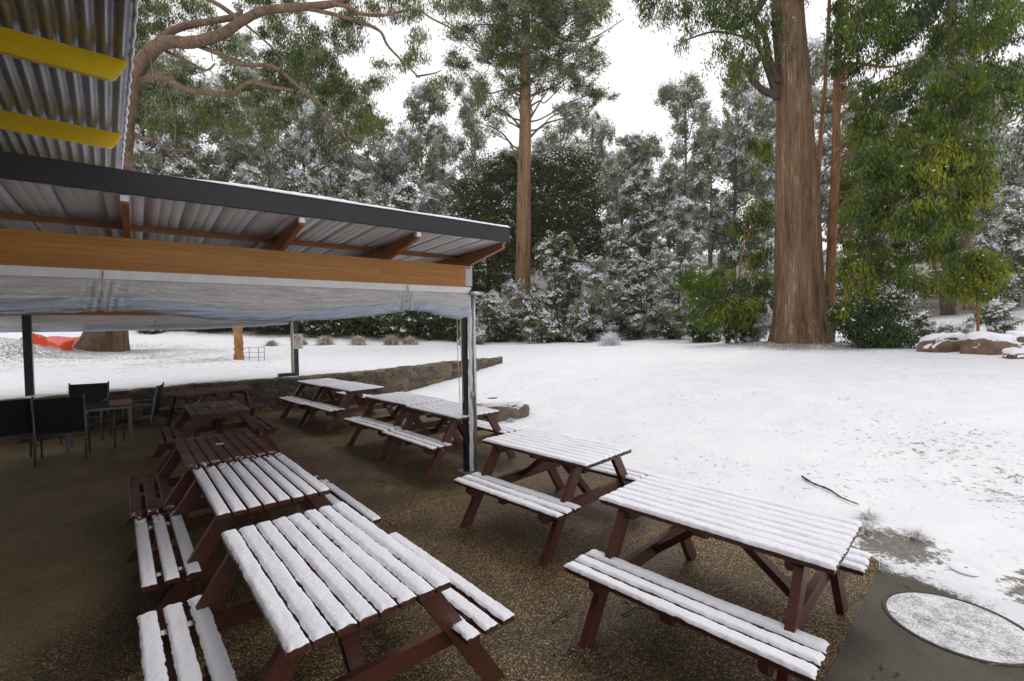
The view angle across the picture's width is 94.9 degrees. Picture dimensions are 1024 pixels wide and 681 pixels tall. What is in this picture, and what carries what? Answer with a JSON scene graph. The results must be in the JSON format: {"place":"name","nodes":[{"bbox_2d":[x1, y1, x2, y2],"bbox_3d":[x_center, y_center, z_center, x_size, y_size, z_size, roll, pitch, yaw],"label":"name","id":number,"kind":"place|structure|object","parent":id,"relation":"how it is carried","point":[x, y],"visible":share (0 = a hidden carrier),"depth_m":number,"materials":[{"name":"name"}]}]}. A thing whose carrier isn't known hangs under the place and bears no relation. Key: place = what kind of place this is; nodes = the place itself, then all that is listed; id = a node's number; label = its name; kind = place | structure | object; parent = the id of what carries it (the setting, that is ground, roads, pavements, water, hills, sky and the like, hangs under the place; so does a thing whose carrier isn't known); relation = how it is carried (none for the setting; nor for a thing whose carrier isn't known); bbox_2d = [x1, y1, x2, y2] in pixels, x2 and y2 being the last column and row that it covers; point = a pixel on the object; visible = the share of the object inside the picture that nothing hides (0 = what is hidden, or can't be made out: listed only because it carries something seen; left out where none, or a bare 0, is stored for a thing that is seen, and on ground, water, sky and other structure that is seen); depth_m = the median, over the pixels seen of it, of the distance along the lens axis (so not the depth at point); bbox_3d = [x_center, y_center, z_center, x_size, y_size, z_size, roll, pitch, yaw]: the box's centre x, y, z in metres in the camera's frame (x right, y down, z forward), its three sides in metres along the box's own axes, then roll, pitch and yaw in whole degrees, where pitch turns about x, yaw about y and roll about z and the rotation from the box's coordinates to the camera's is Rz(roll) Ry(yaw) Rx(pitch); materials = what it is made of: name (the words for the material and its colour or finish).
{"place":"outdoors","nodes":[
{"label":"outdoors","id":0,"kind":"place"},
{"bbox_2d":[0,403,997,680],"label":"patio","id":1,"kind":"structure","parent":0,"point":[75,602],"depth_m":3.65,"materials":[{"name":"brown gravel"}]},
{"bbox_2d":[0,397,33,457],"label":"patio chair","id":2,"kind":"object","parent":1,"relation":"on","point":[15,418],"visible":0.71,"depth_m":6.69,"materials":[{"name":"metal"}]},
{"bbox_2d":[30,394,90,466],"bbox_3d":[-6.713,1.291,7.016,0.588,0.985,0.618,-2,2,-38],"label":"patio chair","id":3,"kind":"object","parent":1,"relation":"on","point":[58,416],"visible":1,"depth_m":6.82,"materials":[{"name":"fabric"}]},
{"bbox_2d":[59,381,110,444],"bbox_3d":[-7.553,1.258,8.323,0.588,0.985,0.618,-2,2,-30],"label":"patio chair","id":4,"kind":"object","parent":1,"relation":"on","point":[93,392],"visible":0.38,"depth_m":8.53,"materials":[{"name":"metal"}]},
{"bbox_2d":[65,398,132,455],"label":"dining table","id":5,"kind":"object","parent":1,"relation":"on","point":[109,405],"visible":0.66,"depth_m":7.70,"materials":[{"name":"metal"}]},
{"bbox_2d":[113,382,163,447],"bbox_3d":[-6.375,1.252,8.060,0.618,0.985,0.588,-2,2,-28],"label":"patio chair","id":6,"kind":"object","parent":1,"relation":"on","point":[156,400],"visible":0.71,"depth_m":8.02,"materials":[{"name":"metal"}]},
{"bbox_2d":[159,385,264,436],"bbox_3d":[-5.804,1.330,9.067,1.568,0.746,1.316,1,2,36],"label":"picnic table","id":7,"kind":"object","parent":1,"relation":"on","point":[172,408],"visible":0.66,"depth_m":8.97,"materials":[{"name":"brown wood"}]},
{"bbox_2d":[151,399,280,474],"bbox_3d":[-4.490,1.376,7.143,1.568,0.748,1.316,-2,2,-39],"label":"picnic table","id":8,"kind":"object","parent":1,"relation":"on","point":[215,412],"visible":0.91,"depth_m":7.01,"materials":[{"name":"brown wood"}]},
{"bbox_2d":[125,430,319,562],"bbox_3d":[-2.931,1.433,4.776,1.568,0.752,1.330,-2,2,-40],"label":"picnic table","id":9,"kind":"object","parent":1,"relation":"on","point":[228,447],"visible":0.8,"depth_m":4.50,"materials":[{"name":"brown wood"}]},
{"bbox_2d":[0,151,509,474],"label":"shelter","id":10,"kind":"object","parent":1,"relation":"on","point":[56,213],"visible":0.67,"depth_m":4.27,"materials":[{"name":"white paint"}]},
{"bbox_2d":[0,315,288,332],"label":"rolled blind","id":11,"kind":"object","parent":10,"relation":"attached to","point":[63,323],"visible":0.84,"depth_m":9.82,"materials":[{"name":"white paint"}]},
{"bbox_2d":[0,265,471,320],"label":"rolled blind","id":12,"kind":"object","parent":10,"relation":"hanging from","point":[28,290],"visible":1,"depth_m":4.29,"materials":[{"name":"white paint"}]},
{"bbox_2d":[130,453,380,650],"bbox_3d":[-2.020,1.450,3.721,1.568,0.766,1.330,-2,2,-40],"label":"picnic table","id":13,"kind":"object","parent":1,"relation":"on","point":[261,488],"visible":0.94,"depth_m":3.41,"materials":[{"name":"brown wood"}]},
{"bbox_2d":[279,378,370,424],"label":"picnic table","id":14,"kind":"object","parent":1,"relation":"on","point":[290,401],"visible":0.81,"depth_m":10.02,"materials":[{"name":"brown wood"}]},
{"bbox_2d":[137,501,513,680],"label":"picnic table","id":15,"kind":"object","parent":1,"relation":"on","point":[340,570],"visible":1,"depth_m":2.30,"materials":[{"name":"brown wood"}]},
{"bbox_2d":[303,382,395,433],"bbox_3d":[-3.199,1.278,9.402,1.568,0.764,1.330,-3,3,-45],"label":"picnic table","id":16,"kind":"object","parent":1,"relation":"on","point":[356,390],"visible":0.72,"depth_m":9.15,"materials":[{"name":"brown wood"}]},
{"bbox_2d":[344,392,461,458],"bbox_3d":[-1.777,1.314,7.776,1.568,0.764,1.331,-3,3,-45],"label":"picnic table","id":17,"kind":"object","parent":1,"relation":"on","point":[401,400],"visible":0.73,"depth_m":7.58,"materials":[{"name":"brown wood"}]},
{"bbox_2d":[382,400,519,481],"bbox_3d":[-0.872,1.337,6.739,1.568,0.766,1.330,-2,3,-42],"label":"picnic table","id":18,"kind":"object","parent":1,"relation":"on","point":[446,410],"visible":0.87,"depth_m":6.54,"materials":[{"name":"brown wood"}]},
{"bbox_2d":[454,428,650,566],"bbox_3d":[0.418,1.388,4.661,1.331,0.769,1.568,1,3,45],"label":"picnic table","id":19,"kind":"object","parent":1,"relation":"on","point":[573,456],"visible":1,"depth_m":4.44,"materials":[{"name":"brown wood"}]},
{"bbox_2d":[564,473,872,680],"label":"picnic table","id":20,"kind":"object","parent":1,"relation":"on","point":[800,541],"visible":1,"depth_m":2.70,"materials":[{"name":"brown wood"}]},
{"bbox_2d":[0,232,1023,603],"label":"snow covered ground","id":21,"kind":"structure","parent":0,"point":[904,440],"depth_m":8.80,"materials":[{"name":"white snow"}]},
{"bbox_2d":[0,0,138,168],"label":"building","id":22,"kind":"structure","parent":21,"relation":"on","point":[66,67],"depth_m":3.02,"materials":[{"name":"yellow paint"}]},
{"bbox_2d":[133,23,182,174],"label":"forest tree","id":23,"kind":"object","parent":21,"relation":"on","point":[137,125],"visible":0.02,"depth_m":49.11,"materials":[{"name":"green plant"}]},
{"bbox_2d":[133,58,207,177],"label":"forest tree","id":24,"kind":"object","parent":21,"relation":"on","point":[139,155],"visible":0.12,"depth_m":43.17,"materials":[{"name":"green plant"}]},
{"bbox_2d":[165,158,210,179],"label":"snowy shrub","id":25,"kind":"object","parent":21,"relation":"on","point":[188,170],"visible":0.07,"depth_m":39.16,"materials":[{"name":"green plant"}]},
{"bbox_2d":[139,48,238,182],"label":"forest tree","id":26,"kind":"object","parent":21,"relation":"on","point":[174,60],"visible":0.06,"depth_m":53.12,"materials":[{"name":"green plant"}]},
{"bbox_2d":[165,73,277,188],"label":"forest tree","id":27,"kind":"object","parent":21,"relation":"on","point":[225,152],"visible":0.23,"depth_m":45.15,"materials":[{"name":"green plant"}]},
{"bbox_2d":[225,163,266,187],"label":"snowy shrub","id":28,"kind":"object","parent":21,"relation":"on","point":[247,175],"visible":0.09,"depth_m":41.24,"materials":[{"name":"white plant"}]},
{"bbox_2d":[0,356,502,445],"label":"stone wall","id":29,"kind":"structure","parent":21,"relation":"on","point":[267,392],"depth_m":10.96,"materials":[{"name":"grey stone"}]},
{"bbox_2d":[200,27,307,191],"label":"forest tree","id":30,"kind":"object","parent":21,"relation":"on","point":[248,52],"visible":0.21,"depth_m":58.52,"materials":[{"name":"green plant"}]},
{"bbox_2d":[236,76,295,190],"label":"gum tree","id":31,"kind":"object","parent":21,"relation":"on","point":[253,150],"visible":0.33,"depth_m":45.28,"materials":[{"name":"green plant"}]},
{"bbox_2d":[73,0,469,351],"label":"eucalyptus tree","id":32,"kind":"object","parent":21,"relation":"on","point":[303,61],"visible":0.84,"depth_m":19.36,"materials":[{"name":"green plant"}]},
{"bbox_2d":[253,64,343,196],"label":"forest tree","id":33,"kind":"object","parent":21,"relation":"on","point":[301,128],"visible":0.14,"depth_m":49.76,"materials":[{"name":"green plant"}]},
{"bbox_2d":[282,166,321,195],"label":"snowy shrub","id":34,"kind":"object","parent":21,"relation":"on","point":[296,181],"visible":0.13,"depth_m":42.99,"materials":[{"name":"green plant"}]},
{"bbox_2d":[296,85,342,196],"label":"gum tree","id":35,"kind":"object","parent":21,"relation":"on","point":[310,152],"visible":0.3,"depth_m":49.01,"materials":[{"name":"green plant"}]},
{"bbox_2d":[298,319,348,337],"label":"green shrub","id":36,"kind":"object","parent":21,"relation":"on","point":[309,328],"visible":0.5,"depth_m":32.43,"materials":[{"name":"green plant"}]},
{"bbox_2d":[297,93,396,206],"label":"forest tree","id":37,"kind":"object","parent":21,"relation":"on","point":[342,162],"visible":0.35,"depth_m":49.13,"materials":[{"name":"green plant"}]},
{"bbox_2d":[335,168,388,205],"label":"snowy shrub","id":38,"kind":"object","parent":21,"relation":"on","point":[359,181],"visible":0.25,"depth_m":40.98,"materials":[{"name":"white plant"}]},
{"bbox_2d":[349,125,431,211],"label":"forest tree","id":39,"kind":"object","parent":21,"relation":"on","point":[401,164],"visible":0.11,"depth_m":52.97,"materials":[{"name":"green plant"}]},
{"bbox_2d":[386,180,426,212],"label":"snowy shrub","id":40,"kind":"object","parent":21,"relation":"on","point":[404,195],"visible":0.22,"depth_m":39.21,"materials":[{"name":"white plant"}]},
{"bbox_2d":[375,78,458,213],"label":"forest tree","id":41,"kind":"object","parent":21,"relation":"on","point":[417,113],"visible":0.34,"depth_m":58.40,"materials":[{"name":"green plant"}]},
{"bbox_2d":[400,310,449,339],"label":"green shrub","id":42,"kind":"object","parent":21,"relation":"on","point":[424,318],"visible":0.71,"depth_m":32.44,"materials":[{"name":"green plant"}]},
{"bbox_2d":[413,181,453,215],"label":"snowy shrub","id":43,"kind":"object","parent":21,"relation":"on","point":[429,203],"visible":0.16,"depth_m":40.07,"materials":[{"name":"green plant"}]},
{"bbox_2d":[413,119,471,211],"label":"forest tree","id":44,"kind":"object","parent":21,"relation":"on","point":[441,152],"visible":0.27,"depth_m":50.82,"materials":[{"name":"green plant"}]},
{"bbox_2d":[446,68,494,283],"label":"gum tree","id":45,"kind":"object","parent":21,"relation":"on","point":[465,114],"visible":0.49,"depth_m":58.39,"materials":[{"name":"green plant"}]},
{"bbox_2d":[437,142,534,302],"bbox_3d":[-2.223,-8.916,40.781,10.159,15.356,7.935,-1,2,-19],"label":"myrtle tree","id":46,"kind":"object","parent":21,"relation":"on","point":[484,199],"visible":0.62,"depth_m":39.16,"materials":[{"name":"green plant"}]},
{"bbox_2d":[459,289,512,342],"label":"snowy shrub","id":47,"kind":"object","parent":21,"relation":"on","point":[491,310],"visible":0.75,"depth_m":29.80,"materials":[{"name":"green plant"}]},
{"bbox_2d":[461,396,529,421],"bbox_3d":[-0.341,1.546,9.642,1.422,0.738,1.011,-1,2,-17],"label":"rock","id":48,"kind":"object","parent":21,"relation":"on","point":[516,407],"visible":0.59,"depth_m":9.30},
{"bbox_2d":[486,317,525,341],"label":"green shrub","id":49,"kind":"object","parent":21,"relation":"on","point":[518,335],"visible":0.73,"depth_m":30.57,"materials":[{"name":"green plant"}]},
{"bbox_2d":[485,279,539,336],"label":"snowy shrub","id":50,"kind":"object","parent":21,"relation":"on","point":[511,290],"visible":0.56,"depth_m":32.68,"materials":[{"name":"green plant"}]},
{"bbox_2d":[436,0,623,329],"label":"eucalyptus tree","id":51,"kind":"object","parent":21,"relation":"on","point":[552,16],"visible":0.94,"depth_m":36.94,"materials":[{"name":"green plant"}]},
{"bbox_2d":[519,307,563,343],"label":"snowy shrub","id":52,"kind":"object","parent":21,"relation":"on","point":[539,334],"visible":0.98,"depth_m":28.35,"materials":[{"name":"green plant"}]},
{"bbox_2d":[522,230,585,335],"bbox_3d":[2.786,-3.538,30.896,4.581,7.420,3.937,-1,2,0],"label":"snowy shrub","id":53,"kind":"object","parent":21,"relation":"on","point":[554,295],"visible":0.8,"depth_m":30.48,"materials":[{"name":"green plant"}]},
{"bbox_2d":[503,137,617,324],"bbox_3d":[4.064,-9.319,40.149,9.752,16.205,7.798,-2,2,-25],"label":"myrtle tree","id":54,"kind":"object","parent":21,"relation":"on","point":[557,200],"visible":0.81,"depth_m":38.70,"materials":[{"name":"green plant"}]},
{"bbox_2d":[531,95,605,304],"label":"forest tree","id":55,"kind":"object","parent":21,"relation":"on","point":[568,124],"visible":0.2,"depth_m":58.06,"materials":[{"name":"green plant"}]},
{"bbox_2d":[561,302,596,342],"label":"snowy shrub","id":56,"kind":"object","parent":21,"relation":"on","point":[579,316],"visible":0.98,"depth_m":28.79,"materials":[{"name":"green plant"}]},
{"bbox_2d":[561,101,625,272],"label":"forest tree","id":57,"kind":"object","parent":21,"relation":"on","point":[600,132],"visible":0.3,"depth_m":62.74,"materials":[{"name":"green plant"}]},
{"bbox_2d":[565,251,625,340],"bbox_3d":[5.250,-2.696,29.709,3.500,5.952,3.303,1,2,34],"label":"snowy shrub","id":58,"kind":"object","parent":21,"relation":"on","point":[593,271],"visible":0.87,"depth_m":29.29,"materials":[{"name":"green plant"}]},
{"bbox_2d":[179,54,1023,287],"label":"distant forest","id":59,"kind":"object","parent":21,"relation":"on","point":[533,274],"visible":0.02,"depth_m":84.12,"materials":[{"name":"green plant"}]},
{"bbox_2d":[189,267,1023,339],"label":"understorey","id":60,"kind":"object","parent":21,"relation":"on","point":[391,322],"visible":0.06,"depth_m":34.08,"materials":[{"name":"green plant"}]},
{"bbox_2d":[601,149,633,260],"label":"gum tree","id":61,"kind":"object","parent":21,"relation":"on","point":[622,158],"visible":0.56,"depth_m":57.03,"materials":[{"name":"green plant"}]},
{"bbox_2d":[601,223,645,333],"bbox_3d":[7.631,-4.158,33.096,3.630,7.960,3.289,-1,2,0],"label":"snowy shrub","id":62,"kind":"object","parent":21,"relation":"on","point":[617,270],"visible":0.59,"depth_m":32.51,"materials":[{"name":"green plant"}]},
{"bbox_2d":[600,130,663,249],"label":"forest tree","id":63,"kind":"object","parent":21,"relation":"on","point":[635,143],"visible":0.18,"depth_m":68.21,"materials":[{"name":"green plant"}]},
{"bbox_2d":[612,254,664,339],"bbox_3d":[8.145,-2.660,29.849,3.561,5.702,2.555,-1,2,-20],"label":"snowy shrub","id":64,"kind":"object","parent":21,"relation":"on","point":[641,290],"visible":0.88,"depth_m":29.66,"materials":[{"name":"green plant"}]},
{"bbox_2d":[616,170,664,324],"bbox_3d":[10.179,-7.051,37.045,4.501,12.227,4.053,-1,2,0],"label":"snowy shrub","id":65,"kind":"object","parent":21,"relation":"on","point":[644,218],"visible":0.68,"depth_m":36.41,"materials":[{"name":"green plant"}]},
{"bbox_2d":[604,130,684,274],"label":"forest tree","id":66,"kind":"object","parent":21,"relation":"on","point":[651,148],"visible":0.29,"depth_m":67.51,"materials":[{"name":"green plant"}]},
{"bbox_2d":[645,311,684,338],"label":"green shrub","id":67,"kind":"object","parent":21,"relation":"on","point":[665,331],"visible":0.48,"depth_m":28.92,"materials":[{"name":"green plant"}]},
{"bbox_2d":[633,159,711,283],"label":"forest tree","id":68,"kind":"object","parent":21,"relation":"on","point":[668,194],"visible":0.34,"depth_m":54.94,"materials":[{"name":"green plant"}]},
{"bbox_2d":[649,194,708,314],"bbox_3d":[11.887,-5.489,33.866,4.356,10.264,3.919,0,2,27],"label":"snowy shrub","id":69,"kind":"object","parent":21,"relation":"on","point":[671,230],"visible":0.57,"depth_m":33.29,"materials":[{"name":"green plant"}]},
{"bbox_2d":[650,248,710,339],"bbox_3d":[10.024,-2.764,27.869,3.663,5.693,3.264,-1,2,0],"label":"snowy shrub","id":70,"kind":"object","parent":21,"relation":"on","point":[665,300],"visible":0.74,"depth_m":27.82,"materials":[{"name":"green plant"}]},
{"bbox_2d":[651,69,722,257],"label":"gum tree","id":71,"kind":"object","parent":21,"relation":"on","point":[671,93],"visible":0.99,"depth_m":50.25,"materials":[{"name":"green plant"}]},
{"bbox_2d":[683,311,722,342],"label":"green shrub","id":72,"kind":"object","parent":21,"relation":"on","point":[698,337],"visible":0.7,"depth_m":24.65,"materials":[{"name":"green plant"}]},
{"bbox_2d":[580,0,834,343],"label":"eucalyptus tree","id":73,"kind":"object","parent":21,"relation":"on","point":[800,305],"visible":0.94,"depth_m":19.39,"materials":[{"name":"green plant"}]},
{"bbox_2d":[670,126,751,270],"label":"forest tree","id":74,"kind":"object","parent":21,"relation":"on","point":[729,203],"visible":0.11,"depth_m":63.05,"materials":[{"name":"green plant"}]},
{"bbox_2d":[671,131,774,343],"bbox_3d":[10.300,-4.929,21.928,5.365,10.338,3.963,-1,2,0],"label":"eucalyptus tree","id":75,"kind":"object","parent":21,"relation":"on","point":[717,310],"visible":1,"depth_m":21.83,"materials":[{"name":"green plant"}]},
{"bbox_2d":[691,71,775,294],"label":"forest tree","id":76,"kind":"object","parent":21,"relation":"on","point":[735,130],"visible":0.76,"depth_m":53.43,"materials":[{"name":"green plant"}]},
{"bbox_2d":[724,53,775,248],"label":"forest tree","id":77,"kind":"object","parent":21,"relation":"on","point":[771,119],"visible":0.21,"depth_m":57.53,"materials":[{"name":"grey plant"}]},
{"bbox_2d":[737,309,771,341],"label":"snowy shrub","id":78,"kind":"object","parent":21,"relation":"on","point":[765,323],"visible":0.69,"depth_m":22.19,"materials":[{"name":"green plant"}]},
{"bbox_2d":[746,193,774,334],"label":"snowy shrub","id":79,"kind":"object","parent":21,"relation":"on","point":[768,236],"visible":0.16,"depth_m":29.59,"materials":[{"name":"green plant"}]},
{"bbox_2d":[774,28,846,227],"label":"forest tree","id":80,"kind":"object","parent":21,"relation":"on","point":[816,66],"visible":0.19,"depth_m":59.60,"materials":[{"name":"grey plant"}]},
{"bbox_2d":[812,79,913,303],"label":"forest tree","id":81,"kind":"object","parent":21,"relation":"on","point":[825,179],"visible":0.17,"depth_m":43.72,"materials":[{"name":"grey plant"}]},
{"bbox_2d":[822,287,927,348],"bbox_3d":[13.586,-0.728,17.559,3.065,2.928,2.845,-1,2,0],"label":"shrub","id":82,"kind":"object","parent":21,"relation":"on","point":[880,323],"visible":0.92,"depth_m":17.25,"materials":[{"name":"green plant"}]},
{"bbox_2d":[837,93,943,299],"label":"forest tree","id":83,"kind":"object","parent":21,"relation":"on","point":[892,124],"visible":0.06,"depth_m":43.91,"materials":[{"name":"green plant"}]},
{"bbox_2d":[826,221,986,330],"bbox_3d":[14.197,-2.469,18.887,4.400,5.580,6.004,-1,2,0],"label":"eucalyptus tree","id":84,"kind":"object","parent":21,"relation":"on","point":[853,266],"visible":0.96,"depth_m":17.38,"materials":[{"name":"green plant"}]},
{"bbox_2d":[882,244,935,322],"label":"snowy shrub","id":85,"kind":"object","parent":21,"relation":"on","point":[907,293],"visible":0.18,"depth_m":29.53,"materials":[{"name":"green plant"}]},
{"bbox_2d":[799,0,1023,340],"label":"eucalyptus tree","id":86,"kind":"object","parent":21,"relation":"on","point":[984,83],"visible":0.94,"depth_m":16.91,"materials":[{"name":"green plant"}]},
{"bbox_2d":[817,0,1010,290],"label":"eucalyptus tree","id":87,"kind":"object","parent":21,"relation":"on","point":[921,170],"visible":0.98,"depth_m":16.24,"materials":[{"name":"green plant"}]},
{"bbox_2d":[897,309,939,335],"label":"snowy shrub","id":88,"kind":"object","parent":21,"relation":"on","point":[922,321],"visible":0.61,"depth_m":23.57,"materials":[{"name":"green plant"}]},
{"bbox_2d":[916,332,965,352],"bbox_3d":[14.332,0.320,15.599,1.594,1.186,0.916,-1,2,-14],"label":"rock","id":89,"kind":"object","parent":21,"relation":"on","point":[942,343],"visible":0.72,"depth_m":15.22,"materials":[{"name":"brown stone"}]},
{"bbox_2d":[889,0,1023,314],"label":"eucalyptus tree","id":90,"kind":"object","parent":21,"relation":"on","point":[947,309],"visible":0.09,"depth_m":32.00,"materials":[{"name":"green plant"}]},
{"bbox_2d":[932,316,984,333],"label":"snowy shrub","id":91,"kind":"object","parent":21,"relation":"on","point":[966,328],"visible":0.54,"depth_m":21.97,"materials":[{"name":"white plant"}]},
{"bbox_2d":[907,0,1023,309],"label":"eucalyptus tree","id":92,"kind":"object","parent":21,"relation":"on","point":[967,243],"visible":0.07,"depth_m":34.39,"materials":[{"name":"green plant"}]},
{"bbox_2d":[937,243,1022,330],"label":"eucalyptus tree","id":93,"kind":"object","parent":21,"relation":"on","point":[975,282],"visible":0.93,"depth_m":16.78,"materials":[{"name":"green plant"}]},
{"bbox_2d":[960,331,1018,354],"bbox_3d":[14.904,0.328,14.627,1.793,1.240,1.026,-1,2,-15],"label":"rock","id":94,"kind":"object","parent":21,"relation":"on","point":[984,343],"visible":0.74,"depth_m":14.24,"materials":[{"name":"brown stone"}]},
{"bbox_2d":[955,105,1023,298],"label":"forest tree","id":95,"kind":"object","parent":21,"relation":"on","point":[1004,116],"visible":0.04,"depth_m":39.01,"materials":[{"name":"grey plant"}]},
{"bbox_2d":[963,123,1023,305],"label":"forest tree","id":96,"kind":"object","parent":21,"relation":"on","point":[1012,195],"visible":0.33,"depth_m":33.37,"materials":[{"name":"grey plant"}]},
{"bbox_2d":[970,208,1023,311],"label":"snowy shrub","id":97,"kind":"object","parent":21,"relation":"on","point":[1009,232],"visible":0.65,"depth_m":29.53,"materials":[{"name":"white snow"}]},
{"bbox_2d":[979,297,1023,333],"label":"snowy shrub","id":98,"kind":"object","parent":21,"relation":"on","point":[1000,316],"visible":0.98,"depth_m":22.86,"materials":[{"name":"white plant"}]},
{"bbox_2d":[136,0,1023,258],"label":"sky","id":99,"kind":"structure","parent":0,"point":[642,59],"materials":[{"name":"white"}]},
{"bbox_2d":[825,560,1023,680],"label":"concrete path","id":100,"kind":"structure","parent":0,"point":[865,651],"depth_m":2.77,"materials":[{"name":"grey concrete"}]},
{"bbox_2d":[882,590,1023,667],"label":"manhole cover","id":101,"kind":"object","parent":100,"relation":"on","point":[963,628],"visible":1,"depth_m":2.94,"materials":[{"name":"concrete"}]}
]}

